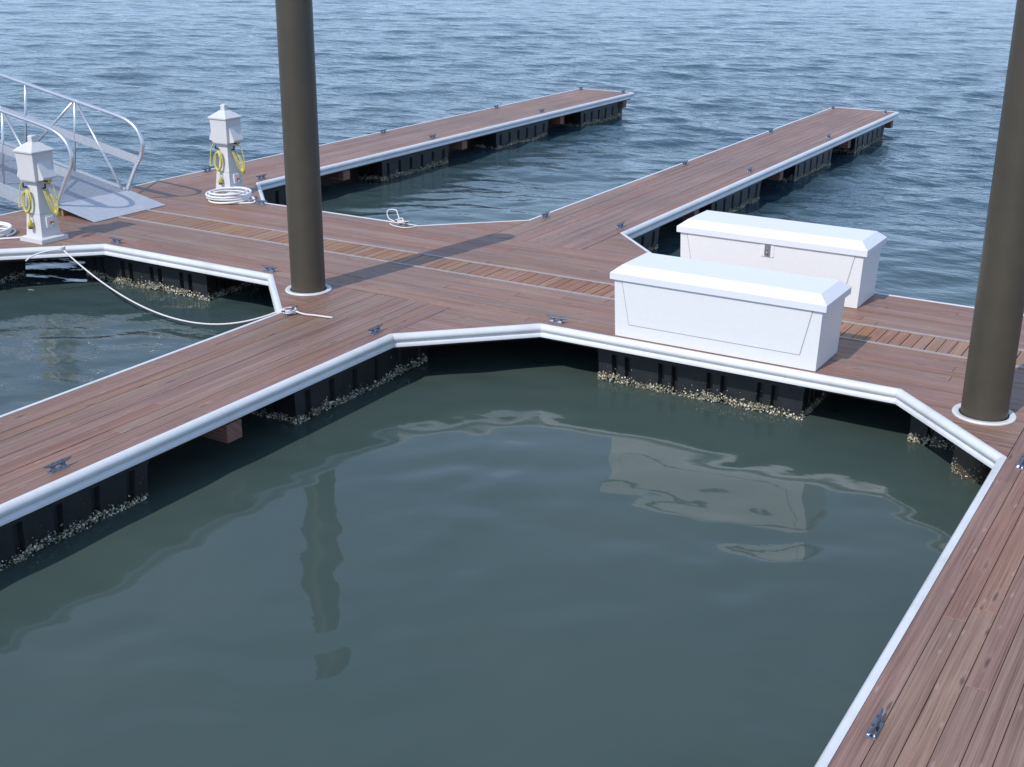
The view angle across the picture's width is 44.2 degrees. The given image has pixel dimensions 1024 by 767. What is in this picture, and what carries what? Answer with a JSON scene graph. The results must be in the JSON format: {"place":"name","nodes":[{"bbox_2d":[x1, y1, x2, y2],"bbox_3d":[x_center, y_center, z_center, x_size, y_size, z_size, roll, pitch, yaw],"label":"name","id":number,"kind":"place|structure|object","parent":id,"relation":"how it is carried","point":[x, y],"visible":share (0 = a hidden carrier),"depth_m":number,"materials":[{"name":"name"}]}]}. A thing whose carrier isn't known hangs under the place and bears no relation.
{"place":"outdoors","nodes":[
{"label":"outdoors","id":0,"kind":"place"},
{"bbox_2d":[0,0,1016,766],"bbox_3d":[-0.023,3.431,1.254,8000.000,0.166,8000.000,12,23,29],"label":"water","id":1,"kind":"structure","parent":0,"point":[540,552],"depth_m":8.91,"materials":[{"name":"teal liquid"}]},
{"bbox_2d":[0,227,26,284],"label":"finger dock","id":2,"kind":"object","parent":1,"relation":"on","point":[10,271],"visible":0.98,"depth_m":13.54,"materials":[{"name":"black plastic"}]},
{"bbox_2d":[0,221,19,239],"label":"hose coil","id":3,"kind":"object","parent":2,"relation":"on","point":[6,228],"visible":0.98,"depth_m":13.54,"materials":[{"name":"white rubber"}]},
{"bbox_2d":[0,289,450,570],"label":"finger dock","id":4,"kind":"object","parent":1,"relation":"on","point":[73,461],"visible":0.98,"depth_m":9.01,"materials":[{"name":"brown wood"}]},
{"bbox_2d":[275,0,325,292],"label":"mooring pile","id":5,"kind":"object","parent":1,"relation":"in","point":[296,53],"visible":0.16,"depth_m":11.07,"materials":[{"name":"metal"}]},
{"bbox_2d":[139,87,634,205],"bbox_3d":[-1.177,-3.894,20.959,1.251,0.808,12.134,12,23,29],"label":"finger dock","id":6,"kind":"object","parent":1,"relation":"on","point":[384,155],"visible":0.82,"depth_m":20.05,"materials":[{"name":"brown wood"}]},
{"bbox_2d":[0,182,1023,468],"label":"walkway","id":7,"kind":"structure","parent":1,"relation":"in","point":[908,354],"depth_m":11.53,"materials":[{"name":"brown wood"}]},
{"bbox_2d":[12,135,67,244],"bbox_3d":[-4.976,-2.052,13.232,0.404,1.102,0.345,12,23,29],"label":"power pedestal","id":8,"kind":"object","parent":7,"relation":"on","point":[34,161],"visible":0.98,"depth_m":13.16,"materials":[{"name":"plastic"}]},
{"bbox_2d":[19,181,32,228],"bbox_3d":[-5.118,-1.904,13.236,0.116,0.527,0.253,-10,23,-27],"label":"coiled cable","id":9,"kind":"object","parent":8,"relation":"hanging from","point":[30,223],"visible":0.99,"depth_m":13.19,"materials":[{"name":"yellow rubber"}]},
{"bbox_2d":[43,179,59,216],"bbox_3d":[-4.830,-1.950,13.189,0.171,0.416,0.070,3,20,7],"label":"coiled cable","id":10,"kind":"object","parent":8,"relation":"hanging from","point":[55,211],"visible":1,"depth_m":13.20,"materials":[{"name":"yellow rubber"}]},
{"bbox_2d":[0,73,164,222],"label":"gangway","id":11,"kind":"object","parent":7,"relation":"on","point":[88,196],"visible":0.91,"depth_m":15.02,"materials":[{"name":"metal"}]},
{"bbox_2d":[25,245,332,324],"bbox_3d":[-3.218,-0.808,11.931,4.071,0.439,0.320,14,24,32],"label":"mooring line","id":12,"kind":"object","parent":7,"relation":"attached to","point":[290,311],"visible":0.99,"depth_m":11.93,"materials":[{"name":"fabric"}]},
{"bbox_2d":[207,104,243,196],"bbox_3d":[-3.509,-2.881,15.525,0.404,1.102,0.345,12,23,29],"label":"power pedestal","id":13,"kind":"object","parent":7,"relation":"on","point":[225,127],"visible":0.93,"depth_m":15.41,"materials":[{"name":"plastic"}]},
{"bbox_2d":[210,143,222,184],"bbox_3d":[-3.651,-2.732,15.529,0.116,0.527,0.253,-10,23,-27],"label":"coiled cable","id":14,"kind":"object","parent":13,"relation":"hanging from","point":[220,181],"visible":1,"depth_m":15.49,"materials":[{"name":"yellow rubber"}]},
{"bbox_2d":[231,142,245,173],"bbox_3d":[-3.364,-2.779,15.482,0.171,0.416,0.070,3,20,7],"label":"coiled cable","id":15,"kind":"object","parent":13,"relation":"hanging from","point":[242,168],"visible":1,"depth_m":15.49,"materials":[{"name":"yellow rubber"}]},
{"bbox_2d":[205,186,255,203],"bbox_3d":[-3.434,-2.301,15.346,0.588,0.140,0.561,-5,21,-14],"label":"hose coil","id":16,"kind":"object","parent":7,"relation":"on","point":[242,194],"visible":1,"depth_m":15.19,"materials":[{"name":"white rubber"}]},
{"bbox_2d":[387,209,416,227],"bbox_3d":[-1.294,-1.856,14.165,0.191,0.132,0.507,-16,26,-38],"label":"rope tangle","id":17,"kind":"object","parent":7,"relation":"on","point":[402,221],"visible":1,"depth_m":14.13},
{"bbox_2d":[610,252,851,370],"bbox_3d":[1.726,-0.607,10.129,1.802,0.598,0.621,12,23,29],"label":"dock box","id":18,"kind":"object","parent":7,"relation":"on","point":[777,317],"visible":1,"depth_m":9.87,"materials":[{"name":"plastic"}]},
{"bbox_2d":[677,210,886,308],"bbox_3d":[2.472,-1.179,11.709,1.802,0.598,0.632,12,23,29],"label":"dock box","id":19,"kind":"object","parent":7,"relation":"on","point":[849,256],"visible":0.83,"depth_m":11.41,"materials":[{"name":"plastic"}]},
{"bbox_2d":[489,106,898,252],"bbox_3d":[3.388,-2.962,18.492,1.258,0.808,12.265,12,23,29],"label":"finger dock","id":20,"kind":"object","parent":1,"relation":"on","point":[726,179],"visible":0.73,"depth_m":16.87,"materials":[{"name":"brown wood"}]},
{"bbox_2d":[814,430,1023,766],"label":"finger dock","id":21,"kind":"object","parent":1,"relation":"on","point":[943,685],"visible":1,"depth_m":5.81,"materials":[{"name":"brown wood"}]},
{"bbox_2d":[951,0,1023,482],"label":"mooring pile","id":22,"kind":"object","parent":1,"relation":"in","point":[994,343],"visible":0.6,"depth_m":8.34,"materials":[{"name":"metal"}]}
]}

